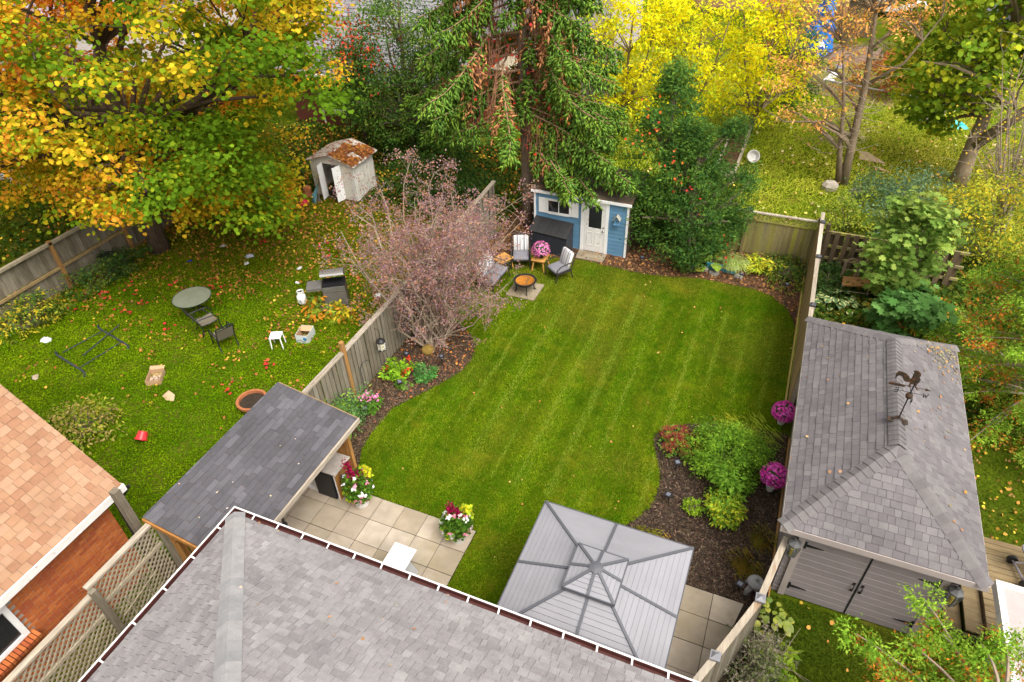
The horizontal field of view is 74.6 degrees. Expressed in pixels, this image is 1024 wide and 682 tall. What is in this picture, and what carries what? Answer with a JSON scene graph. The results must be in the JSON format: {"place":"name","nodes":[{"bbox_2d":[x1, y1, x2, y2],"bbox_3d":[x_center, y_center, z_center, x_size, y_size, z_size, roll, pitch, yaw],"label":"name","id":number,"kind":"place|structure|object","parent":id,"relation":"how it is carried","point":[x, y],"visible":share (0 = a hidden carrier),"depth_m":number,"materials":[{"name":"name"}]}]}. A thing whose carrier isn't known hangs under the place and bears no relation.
{"place":"outdoors","nodes":[
{"label":"outdoors","id":0,"kind":"place"},
{"bbox_2d":[0,384,155,681],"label":"brick house","id":1,"kind":"structure","parent":0,"point":[64,539],"depth_m":12.32,"materials":[{"name":"orange"}]},
{"bbox_2d":[0,605,29,661],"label":"window","id":2,"kind":"structure","parent":1,"relation":"in","point":[12,631],"depth_m":11.86,"materials":[{"name":"white paint"}]},
{"bbox_2d":[0,0,238,78],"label":"pale house","id":3,"kind":"structure","parent":0,"point":[85,46],"depth_m":43.66,"materials":[{"name":"white"}]},
{"bbox_2d":[279,487,475,585],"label":"patio","id":4,"kind":"structure","parent":0,"point":[376,528],"depth_m":15.27,"materials":[{"name":"stone"}]},
{"bbox_2d":[142,382,359,561],"bbox_3d":[-5.175,3.349,14.517,2.137,2.534,4.118,14,41,18],"label":"bar shelter","id":5,"kind":"object","parent":4,"relation":"on","point":[252,459],"visible":0.89,"depth_m":13.82,"materials":[{"name":"grey wood"}]},
{"bbox_2d":[315,472,338,498],"bbox_3d":[-4.289,3.215,15.952,0.520,0.830,0.560,14,41,18],"label":"mini fridge","id":6,"kind":"object","parent":4,"relation":"on","point":[325,484],"visible":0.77,"depth_m":15.74,"materials":[{"name":"black plastic"}]},
{"bbox_2d":[308,452,349,499],"bbox_3d":[-4.580,3.095,16.081,1.450,0.930,0.620,14,41,18],"label":"bar counter","id":7,"kind":"object","parent":4,"relation":"on","point":[333,468],"visible":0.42,"depth_m":15.66,"materials":[{"name":"stone"}]},
{"bbox_2d":[340,459,374,508],"bbox_3d":[-3.545,3.202,15.327,0.802,1.653,0.798,14,41,18],"label":"flower pot","id":8,"kind":"object","parent":4,"relation":"on","point":[358,487],"visible":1,"depth_m":15.23,"materials":[{"name":"white paint"}]},
{"bbox_2d":[383,542,417,574],"bbox_3d":[-2.301,4.723,14.082,0.510,0.780,0.510,14,41,18],"label":"table","id":9,"kind":"object","parent":4,"relation":"on","point":[400,556],"visible":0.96,"depth_m":13.93,"materials":[{"name":"white plastic"}]},
{"bbox_2d":[438,501,474,543],"bbox_3d":[-1.227,3.944,14.643,0.789,1.226,0.801,14,41,18],"label":"flower pot","id":10,"kind":"object","parent":4,"relation":"on","point":[455,523],"visible":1,"depth_m":14.47,"materials":[{"name":"white paint"}]},
{"bbox_2d":[78,506,697,681],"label":"grey roof house","id":11,"kind":"structure","parent":0,"point":[202,616],"depth_m":9.60,"materials":[{"name":"grey"}]},
{"bbox_2d":[0,0,1023,681],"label":"ground","id":12,"kind":"structure","parent":0,"point":[880,34],"depth_m":21.56,"materials":[{"name":"green plant"}]},
{"bbox_2d":[0,283,76,344],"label":"weedy shrub","id":13,"kind":"object","parent":12,"relation":"on","point":[15,316],"visible":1,"depth_m":21.49,"materials":[{"name":"green plant"}]},
{"bbox_2d":[41,391,128,454],"bbox_3d":[-11.388,2.065,17.905,2.477,0.986,1.992,24,46,29],"label":"weed clump","id":14,"kind":"object","parent":12,"relation":"on","point":[85,416],"visible":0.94,"depth_m":17.84,"materials":[{"name":"green plant"}]},
{"bbox_2d":[0,190,173,330],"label":"fence","id":15,"kind":"object","parent":12,"relation":"on","point":[30,266],"visible":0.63,"depth_m":22.88,"materials":[{"name":"grey wood"}]},
{"bbox_2d":[2,521,183,681],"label":"lattice fence","id":16,"kind":"object","parent":12,"relation":"on","point":[102,603],"visible":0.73,"depth_m":12.06,"materials":[{"name":"brown wood"}]},
{"bbox_2d":[57,244,153,302],"bbox_3d":[-14.305,-2.564,23.607,2.077,1.211,3.560,14,41,18],"label":"ivy bush","id":17,"kind":"object","parent":12,"relation":"on","point":[117,260],"visible":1,"depth_m":23.37,"materials":[{"name":"green plant"}]},
{"bbox_2d":[108,487,171,579],"bbox_3d":[-7.170,3.990,13.218,0.140,3.280,0.140,14,41,18],"label":"fence post","id":18,"kind":"object","parent":12,"relation":"on","point":[125,508],"visible":0.5,"depth_m":12.57,"materials":[{"name":"grey wood"}]},
{"bbox_2d":[0,99,289,305],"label":"ground cover","id":19,"kind":"object","parent":12,"relation":"on","point":[30,229],"visible":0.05,"depth_m":26.87,"materials":[{"name":"green plant"}]},
{"bbox_2d":[0,0,366,255],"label":"maple tree","id":20,"kind":"object","parent":12,"relation":"on","point":[142,147],"visible":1,"depth_m":18.29,"materials":[{"name":"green plant"}]},
{"bbox_2d":[0,185,444,557],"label":"yard grass","id":21,"kind":"structure","parent":12,"relation":"on","point":[172,347],"depth_m":20.93,"materials":[{"name":"green plant"}]},
{"bbox_2d":[172,286,210,323],"bbox_3d":[-10.240,-1.126,21.732,1.200,0.743,1.200,14,41,18],"label":"glass table","id":22,"kind":"object","parent":21,"relation":"on","point":[192,297],"visible":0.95,"depth_m":21.51,"materials":[{"name":"glass"}]},
{"bbox_2d":[12,188,439,528],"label":"fallen leaves","id":23,"kind":"object","parent":12,"relation":"on","point":[217,277],"visible":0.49,"depth_m":24.09,"materials":[{"name":"orange plant"}]},
{"bbox_2d":[236,389,265,411],"bbox_3d":[-7.087,1.710,18.404,0.840,0.310,0.840,14,41,18],"label":"terracotta bowl","id":24,"kind":"object","parent":12,"relation":"on","point":[247,401],"visible":0.66,"depth_m":18.41,"materials":[{"name":"ceramic"}]},
{"bbox_2d":[306,268,349,306],"bbox_3d":[-6.010,-1.726,21.856,1.230,1.260,0.630,-7,39,-6],"label":"gas grill","id":25,"kind":"object","parent":12,"relation":"on","point":[333,289],"visible":0.98,"depth_m":21.65,"materials":[{"name":"metal"}]},
{"bbox_2d":[301,291,359,324],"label":"grill weed","id":26,"kind":"object","parent":12,"relation":"on","point":[327,309],"visible":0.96,"depth_m":21.53,"materials":[{"name":"yellow plant"}]},
{"bbox_2d":[306,138,376,203],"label":"metal shed","id":27,"kind":"structure","parent":12,"relation":"on","point":[323,169],"depth_m":27.58,"materials":[{"name":"white paint"}]},
{"bbox_2d":[328,140,373,166],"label":"roof leaves","id":28,"kind":"object","parent":27,"relation":"on","point":[363,151],"visible":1,"depth_m":27.25,"materials":[{"name":"orange plant"}]},
{"bbox_2d":[316,14,399,144],"bbox_3d":[-6.901,-11.489,30.276,4.212,6.130,3.021,14,41,18],"label":"laburnum tree","id":29,"kind":"object","parent":12,"relation":"on","point":[353,70],"visible":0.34,"depth_m":29.27,"materials":[{"name":"green plant"}]},
{"bbox_2d":[275,0,518,141],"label":"background house","id":30,"kind":"structure","parent":12,"relation":"on","point":[304,114],"depth_m":32.64,"materials":[{"name":"white paint"}]},
{"bbox_2d":[256,119,540,217],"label":"fallen leaves","id":31,"kind":"object","parent":12,"relation":"on","point":[511,185],"visible":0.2,"depth_m":30.57,"materials":[{"name":"orange plant"}]},
{"bbox_2d":[315,0,482,166],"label":"green tree","id":32,"kind":"object","parent":12,"relation":"on","point":[403,118],"visible":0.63,"depth_m":28.26,"materials":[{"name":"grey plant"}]},
{"bbox_2d":[313,0,400,96],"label":"red creeper","id":33,"kind":"object","parent":32,"relation":"attached to","point":[352,40],"visible":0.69,"depth_m":27.61,"materials":[{"name":"green plant"}]},
{"bbox_2d":[302,180,495,405],"bbox_3d":[-2.952,-1.434,20.653,0.170,2.143,12.019,14,41,18],"label":"board fence","id":34,"kind":"object","parent":12,"relation":"on","point":[354,351],"visible":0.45,"depth_m":18.74,"materials":[{"name":"grey wood"}]},
{"bbox_2d":[350,316,475,466],"bbox_3d":[-2.852,1.263,19.044,2.250,0.062,6.800,14,41,18],"label":"mulch bed","id":35,"kind":"object","parent":12,"relation":"on","point":[411,392],"visible":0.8,"depth_m":19.17,"materials":[{"name":"brown wood"}]},
{"bbox_2d":[324,382,374,442],"bbox_3d":[-4.413,1.856,17.578,1.327,1.288,2.219,14,41,18],"label":"bleeding heart","id":36,"kind":"object","parent":35,"relation":"on","point":[352,408],"visible":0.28,"depth_m":17.67,"materials":[{"name":"green plant"}]},
{"bbox_2d":[378,357,417,381],"bbox_3d":[-3.283,0.802,19.267,0.945,0.670,1.044,14,41,18],"label":"coreopsis","id":37,"kind":"object","parent":35,"relation":"on","point":[394,371],"visible":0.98,"depth_m":19.11,"materials":[{"name":"green plant"}]},
{"bbox_2d":[313,145,539,356],"bbox_3d":[-2.704,-2.635,19.361,6.970,5.677,5.846,14,41,18],"label":"smoke bush","id":38,"kind":"object","parent":35,"relation":"on","point":[431,312],"visible":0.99,"depth_m":18.91,"materials":[{"name":"pink plant"}]},
{"bbox_2d":[268,118,558,222],"bbox_3d":[-5.274,-8.748,31.399,14.658,0.543,9.239,14,41,18],"label":"ground cover","id":39,"kind":"object","parent":12,"relation":"on","point":[319,132],"visible":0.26,"depth_m":30.31,"materials":[{"name":"green plant"}]},
{"bbox_2d":[372,139,520,217],"bbox_3d":[-2.714,-6.196,26.435,6.027,2.986,4.600,37,53,38],"label":"dark thicket","id":40,"kind":"object","parent":12,"relation":"on","point":[479,181],"visible":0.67,"depth_m":26.22,"materials":[{"name":"green plant"}]},
{"bbox_2d":[398,0,639,226],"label":"spruce tree","id":41,"kind":"object","parent":12,"relation":"on","point":[579,141],"visible":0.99,"depth_m":22.06,"materials":[{"name":"green plant"}]},
{"bbox_2d":[489,23,614,102],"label":"wooden deck","id":42,"kind":"structure","parent":12,"relation":"on","point":[508,62],"depth_m":33.82,"materials":[{"name":"brown wood"}]},
{"bbox_2d":[572,0,680,124],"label":"yellow tree","id":43,"kind":"object","parent":12,"relation":"on","point":[628,78],"visible":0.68,"depth_m":30.45,"materials":[{"name":"beige plant"}]},
{"bbox_2d":[480,192,806,327],"bbox_3d":[4.788,-3.298,24.350,10.960,0.062,5.800,14,41,18],"label":"leaf litter bed","id":44,"kind":"object","parent":12,"relation":"on","point":[785,297],"visible":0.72,"depth_m":23.31,"materials":[{"name":"brown plant"}]},
{"bbox_2d":[528,215,573,255],"bbox_3d":[1.393,-3.742,24.139,1.502,1.109,0.648,18,43,23],"label":"storage box","id":45,"kind":"object","parent":44,"relation":"on","point":[556,235],"visible":0.84,"depth_m":23.92,"materials":[{"name":"grey plastic"}]},
{"bbox_2d":[531,168,647,257],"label":"blue shed","id":46,"kind":"structure","parent":44,"relation":"on","point":[599,232],"depth_m":23.65,"materials":[{"name":"paint"}]},
{"bbox_2d":[583,202,605,252],"bbox_3d":[2.890,-3.956,23.667,0.770,1.890,0.120,14,41,18],"label":"door","id":47,"kind":"structure","parent":46,"relation":"in","point":[594,225],"depth_m":23.70,"materials":[{"name":"white paint"}]},
{"bbox_2d":[603,49,716,244],"bbox_3d":[5.314,-6.291,22.707,3.960,6.851,3.879,30,49,33],"label":"cedar tree","id":48,"kind":"object","parent":44,"relation":"on","point":[670,82],"visible":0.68,"depth_m":21.75,"materials":[{"name":"green plant"}]},
{"bbox_2d":[620,106,768,274],"bbox_3d":[5.870,-5.038,22.480,5.064,5.351,4.532,14,41,18],"label":"yew tree","id":49,"kind":"object","parent":44,"relation":"on","point":[704,166],"visible":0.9,"depth_m":21.94,"materials":[{"name":"green plant"}]},
{"bbox_2d":[639,199,821,262],"bbox_3d":[7.451,-4.039,23.700,6.194,1.780,0.150,14,41,18],"label":"lattice top fence","id":50,"kind":"object","parent":44,"relation":"on","point":[782,243],"visible":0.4,"depth_m":23.19,"materials":[{"name":"brown wood"}]},
{"bbox_2d":[742,249,787,275],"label":"fern clump","id":51,"kind":"object","parent":44,"relation":"on","point":[759,263],"visible":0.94,"depth_m":22.69,"materials":[{"name":"yellow plant"}]},
{"bbox_2d":[761,251,807,294],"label":"ivy groundcover","id":52,"kind":"object","parent":44,"relation":"on","point":[794,268],"visible":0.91,"depth_m":22.59,"materials":[{"name":"green plant"}]},
{"bbox_2d":[627,0,765,124],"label":"yellow tree","id":53,"kind":"object","parent":12,"relation":"on","point":[689,43],"visible":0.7,"depth_m":29.54,"materials":[{"name":"beige plant"}]},
{"bbox_2d":[628,424,787,607],"bbox_3d":[4.290,3.498,15.953,3.870,0.062,5.120,14,41,18],"label":"mulch bed","id":54,"kind":"object","parent":12,"relation":"on","point":[669,514],"visible":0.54,"depth_m":15.13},
{"bbox_2d":[657,420,702,465],"bbox_3d":[4.223,2.545,16.791,1.230,0.638,1.232,14,41,18],"label":"red sedum","id":55,"kind":"object","parent":54,"relation":"on","point":[668,440],"visible":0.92,"depth_m":16.67,"materials":[{"name":"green plant"}]},
{"bbox_2d":[701,486,748,531],"bbox_3d":[4.775,3.739,15.112,1.080,0.742,1.342,14,41,18],"label":"spirea","id":56,"kind":"object","parent":54,"relation":"on","point":[722,510],"visible":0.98,"depth_m":14.90,"materials":[{"name":"green plant"}]},
{"bbox_2d":[675,412,780,496],"bbox_3d":[5.195,2.629,16.171,2.554,1.318,2.429,14,41,18],"label":"yew shrub","id":57,"kind":"object","parent":54,"relation":"on","point":[755,454],"visible":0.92,"depth_m":15.94,"materials":[{"name":"green plant"}]},
{"bbox_2d":[707,458,757,509],"bbox_3d":[5.046,3.243,15.388,1.103,1.078,1.121,14,41,18],"label":"tall phlox","id":58,"kind":"object","parent":54,"relation":"on","point":[731,483],"visible":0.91,"depth_m":15.20,"materials":[{"name":"green plant"}]},
{"bbox_2d":[723,546,765,580],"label":"golden grass","id":59,"kind":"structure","parent":54,"relation":"on","point":[741,567],"depth_m":14.16,"materials":[{"name":"brown plant"}]},
{"bbox_2d":[666,585,774,681],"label":"gazebo patio","id":60,"kind":"structure","parent":12,"relation":"on","point":[703,619],"depth_m":13.24,"materials":[{"name":"stone"}]},
{"bbox_2d":[497,500,693,668],"bbox_3d":[1.442,4.861,12.070,2.877,2.880,2.877,14,41,18],"label":"gazebo","id":61,"kind":"object","parent":60,"relation":"on","point":[611,584],"visible":0.91,"depth_m":11.36,"materials":[{"name":"metal"}]},
{"bbox_2d":[693,536,788,681],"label":"capped fence","id":62,"kind":"object","parent":12,"relation":"on","point":[722,655],"visible":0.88,"depth_m":11.78,"materials":[{"name":"brown wood"}]},
{"bbox_2d":[723,617,802,681],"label":"lavender bush","id":63,"kind":"object","parent":12,"relation":"on","point":[752,674],"visible":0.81,"depth_m":12.22,"materials":[{"name":"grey plant"}]},
{"bbox_2d":[694,0,849,16],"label":"board fence","id":64,"kind":"object","parent":12,"relation":"on","point":[767,6],"visible":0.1,"depth_m":49.96,"materials":[{"name":"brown wood"}]},
{"bbox_2d":[703,0,848,132],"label":"yellow tree","id":65,"kind":"object","parent":12,"relation":"on","point":[774,17],"visible":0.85,"depth_m":29.86,"materials":[{"name":"beige plant"}]},
{"bbox_2d":[531,45,1023,289],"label":"wild grass","id":66,"kind":"structure","parent":12,"relation":"on","point":[916,129],"depth_m":30.47,"materials":[{"name":"green plant"}]},
{"bbox_2d":[750,7,838,117],"bbox_3d":[13.501,-13.420,32.667,4.448,5.252,4.001,14,41,18],"label":"tree","id":67,"kind":"object","parent":12,"relation":"on","point":[814,33],"visible":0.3,"depth_m":32.39,"materials":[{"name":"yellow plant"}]},
{"bbox_2d":[785,212,825,404],"bbox_3d":[8.656,-1.093,19.718,0.205,2.130,8.200,14,41,18],"label":"side fence","id":68,"kind":"object","parent":12,"relation":"on","point":[808,305],"visible":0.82,"depth_m":19.38,"materials":[{"name":"beige wood"}]},
{"bbox_2d":[615,47,1023,280],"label":"fallen leaves","id":69,"kind":"object","parent":12,"relation":"on","point":[874,148],"visible":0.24,"depth_m":30.05,"materials":[{"name":"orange plant"}]},
{"bbox_2d":[800,260,863,308],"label":"ivy groundcover","id":70,"kind":"object","parent":12,"relation":"on","point":[833,278],"visible":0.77,"depth_m":21.97,"materials":[{"name":"green plant"}]},
{"bbox_2d":[814,287,860,314],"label":"hosta","id":71,"kind":"object","parent":12,"relation":"on","point":[827,299],"visible":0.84,"depth_m":21.14,"materials":[{"name":"green plant"}]},
{"bbox_2d":[725,592,966,681],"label":"front grass","id":72,"kind":"structure","parent":12,"relation":"on","point":[827,658],"depth_m":12.93,"materials":[{"name":"green plant"}]},
{"bbox_2d":[754,596,794,637],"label":"hosta","id":73,"kind":"object","parent":72,"relation":"on","point":[786,624],"visible":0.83,"depth_m":13.14,"materials":[{"name":"green plant"}]},
{"bbox_2d":[758,642,803,681],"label":"leafy vine","id":74,"kind":"object","parent":72,"relation":"on","point":[789,662],"visible":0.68,"depth_m":12.12,"materials":[{"name":"green plant"}]},
{"bbox_2d":[799,186,892,235],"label":"yellow green thicket","id":75,"kind":"object","parent":12,"relation":"on","point":[845,226],"visible":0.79,"depth_m":24.38,"materials":[{"name":"grey plant"}]},
{"bbox_2d":[839,258,872,295],"bbox_3d":[11.055,-1.975,21.562,0.977,1.050,0.939,14,41,18],"label":"twig bench","id":76,"kind":"object","parent":12,"relation":"on","point":[854,279],"visible":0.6,"depth_m":21.63,"materials":[{"name":"orange wood"}]},
{"bbox_2d":[757,0,975,185],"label":"twin trunk tree","id":77,"kind":"object","parent":12,"relation":"on","point":[875,7],"visible":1,"depth_m":25.38,"materials":[{"name":"orange plant"}]},
{"bbox_2d":[836,160,902,215],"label":"blue green shrub","id":78,"kind":"object","parent":12,"relation":"on","point":[864,185],"visible":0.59,"depth_m":25.72,"materials":[{"name":"grey plant"}]},
{"bbox_2d":[771,316,994,636],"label":"garage","id":79,"kind":"structure","parent":12,"relation":"on","point":[871,524],"depth_m":12.77,"materials":[{"name":"grey tile"}]},
{"bbox_2d":[784,539,871,612],"bbox_3d":[6.044,4.493,12.923,1.125,2.080,0.106,14,41,18],"label":"door leaf","id":80,"kind":"structure","parent":79,"relation":"in","point":[823,575],"depth_m":12.94,"materials":[{"name":"beige paint"}]},
{"bbox_2d":[845,559,942,633],"bbox_3d":[7.109,4.749,12.558,1.125,2.080,0.106,14,41,18],"label":"door leaf","id":81,"kind":"structure","parent":79,"relation":"in","point":[878,597],"depth_m":12.63,"materials":[{"name":"beige paint"}]},
{"bbox_2d":[887,370,929,424],"bbox_3d":[7.278,1.023,12.441,0.485,1.262,0.502,-16,41,-17],"label":"weathervane","id":82,"kind":"object","parent":79,"relation":"on","point":[915,379],"visible":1,"depth_m":12.27,"materials":[{"name":"metal"}]},
{"bbox_2d":[820,223,969,286],"bbox_3d":[12.381,-2.768,22.031,4.230,1.620,0.149,14,41,18],"label":"shadow board fence","id":83,"kind":"object","parent":12,"relation":"on","point":[831,244],"visible":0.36,"depth_m":22.25,"materials":[{"name":"brown wood"}]},
{"bbox_2d":[845,40,954,100],"bbox_3d":[20.031,-14.114,35.189,4.971,2.902,4.463,-11,40,-11],"label":"red bush","id":84,"kind":"object","parent":12,"relation":"on","point":[894,83],"visible":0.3,"depth_m":35.02,"materials":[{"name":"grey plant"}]},
{"bbox_2d":[861,276,958,339],"bbox_3d":[11.572,-0.762,19.755,2.398,1.894,2.558,14,41,18],"label":"maple sapling","id":85,"kind":"object","parent":12,"relation":"on","point":[918,309],"visible":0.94,"depth_m":19.27,"materials":[{"name":"green plant"}]},
{"bbox_2d":[853,185,971,296],"bbox_3d":[11.753,-2.758,20.113,2.936,4.076,2.780,14,41,18],"label":"maple sapling","id":86,"kind":"object","parent":12,"relation":"on","point":[891,267],"visible":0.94,"depth_m":19.68,"materials":[{"name":"green plant"}]},
{"bbox_2d":[813,230,1023,436],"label":"ground cover","id":87,"kind":"object","parent":12,"relation":"on","point":[849,319],"visible":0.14,"depth_m":20.94,"materials":[{"name":"green plant"}]},
{"bbox_2d":[819,289,1023,546],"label":"side grass","id":88,"kind":"structure","parent":12,"relation":"on","point":[999,485],"depth_m":15.76,"materials":[{"name":"green plant"}]},
{"bbox_2d":[829,580,1023,681],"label":"tree","id":89,"kind":"object","parent":12,"relation":"on","point":[969,664],"visible":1,"depth_m":9.11,"materials":[{"name":"green plant"}]},
{"bbox_2d":[858,160,995,254],"bbox_3d":[14.368,-4.467,23.184,3.943,3.213,3.366,25,46,29],"label":"blue green shrub","id":90,"kind":"object","parent":12,"relation":"on","point":[923,189],"visible":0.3,"depth_m":22.92,"materials":[{"name":"grey plant"}]},
{"bbox_2d":[873,0,1023,187],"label":"leaning maple","id":91,"kind":"object","parent":12,"relation":"on","point":[930,74],"visible":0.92,"depth_m":25.14,"materials":[{"name":"green plant"}]},
{"bbox_2d":[897,228,1023,466],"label":"orange cedar","id":92,"kind":"object","parent":12,"relation":"on","point":[992,362],"visible":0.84,"depth_m":16.57,"materials":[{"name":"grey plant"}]},
{"bbox_2d":[933,160,1023,269],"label":"yellow green thicket","id":93,"kind":"object","parent":12,"relation":"on","point":[970,208],"visible":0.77,"depth_m":22.01,"materials":[{"name":"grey plant"}]},
{"bbox_2d":[941,0,1023,231],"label":"bare shrub","id":94,"kind":"object","parent":12,"relation":"on","point":[998,150],"visible":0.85,"depth_m":23.35,"materials":[{"name":"yellow plant"}]},
{"bbox_2d":[942,537,1023,646],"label":"deck","id":95,"kind":"structure","parent":12,"relation":"on","point":[978,608],"depth_m":13.24,"materials":[{"name":"brown wood"}]},
{"bbox_2d":[480,0,642,63],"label":"lilac house","id":96,"kind":"structure","parent":0,"point":[591,21],"depth_m":40.58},
{"bbox_2d":[358,257,793,604],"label":"lawn","id":97,"kind":"structure","parent":0,"point":[534,398],"depth_m":18.22,"materials":[{"name":"green plant"}]},
{"bbox_2d":[511,233,530,268],"bbox_3d":[0.309,-3.151,23.574,0.699,0.975,0.876,-1,39,2],"label":"lounge armchair","id":98,"kind":"object","parent":97,"relation":"on","point":[523,252],"visible":0.93,"depth_m":23.53,"materials":[{"name":"grey fabric"}]},
{"bbox_2d":[506,283,543,300],"bbox_3d":[0.442,-1.690,22.530,1.010,0.091,0.990,14,41,18],"label":"fire pit pad","id":99,"kind":"object","parent":97,"relation":"on","point":[520,292],"visible":0.72,"depth_m":22.39,"materials":[{"name":"stone"}]},
{"bbox_2d":[545,244,576,283],"bbox_3d":[1.655,-2.618,22.853,0.876,0.975,0.699,-22,43,-23],"label":"lounge armchair","id":100,"kind":"object","parent":97,"relation":"on","point":[562,265],"visible":1,"depth_m":22.75,"materials":[{"name":"grey metal"}]},
{"bbox_2d":[771,400,794,424],"bbox_3d":[6.951,1.855,17.205,0.633,0.695,0.624,14,41,18],"label":"magenta mum","id":101,"kind":"object","parent":97,"relation":"on","point":[783,412],"visible":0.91,"depth_m":17.00,"materials":[{"name":"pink plant"}]},
{"bbox_2d":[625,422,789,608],"bbox_3d":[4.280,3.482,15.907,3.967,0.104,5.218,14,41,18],"label":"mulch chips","id":102,"kind":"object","parent":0,"point":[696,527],"visible":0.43,"depth_m":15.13,"materials":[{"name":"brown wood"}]},
{"bbox_2d":[760,462,786,491],"bbox_3d":[6.041,3.171,15.526,0.657,0.808,0.657,14,41,18],"label":"magenta mum","id":103,"kind":"object","parent":102,"relation":"on","point":[773,475],"visible":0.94,"depth_m":15.29,"materials":[{"name":"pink plant"}]},
{"bbox_2d":[806,44,893,106],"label":"dirt path","id":104,"kind":"structure","parent":0,"point":[833,55],"depth_m":38.77,"materials":[{"name":"beige soil"}]},
{"bbox_2d":[982,580,1023,681],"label":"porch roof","id":105,"kind":"structure","parent":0,"point":[1008,598],"depth_m":11.37,"materials":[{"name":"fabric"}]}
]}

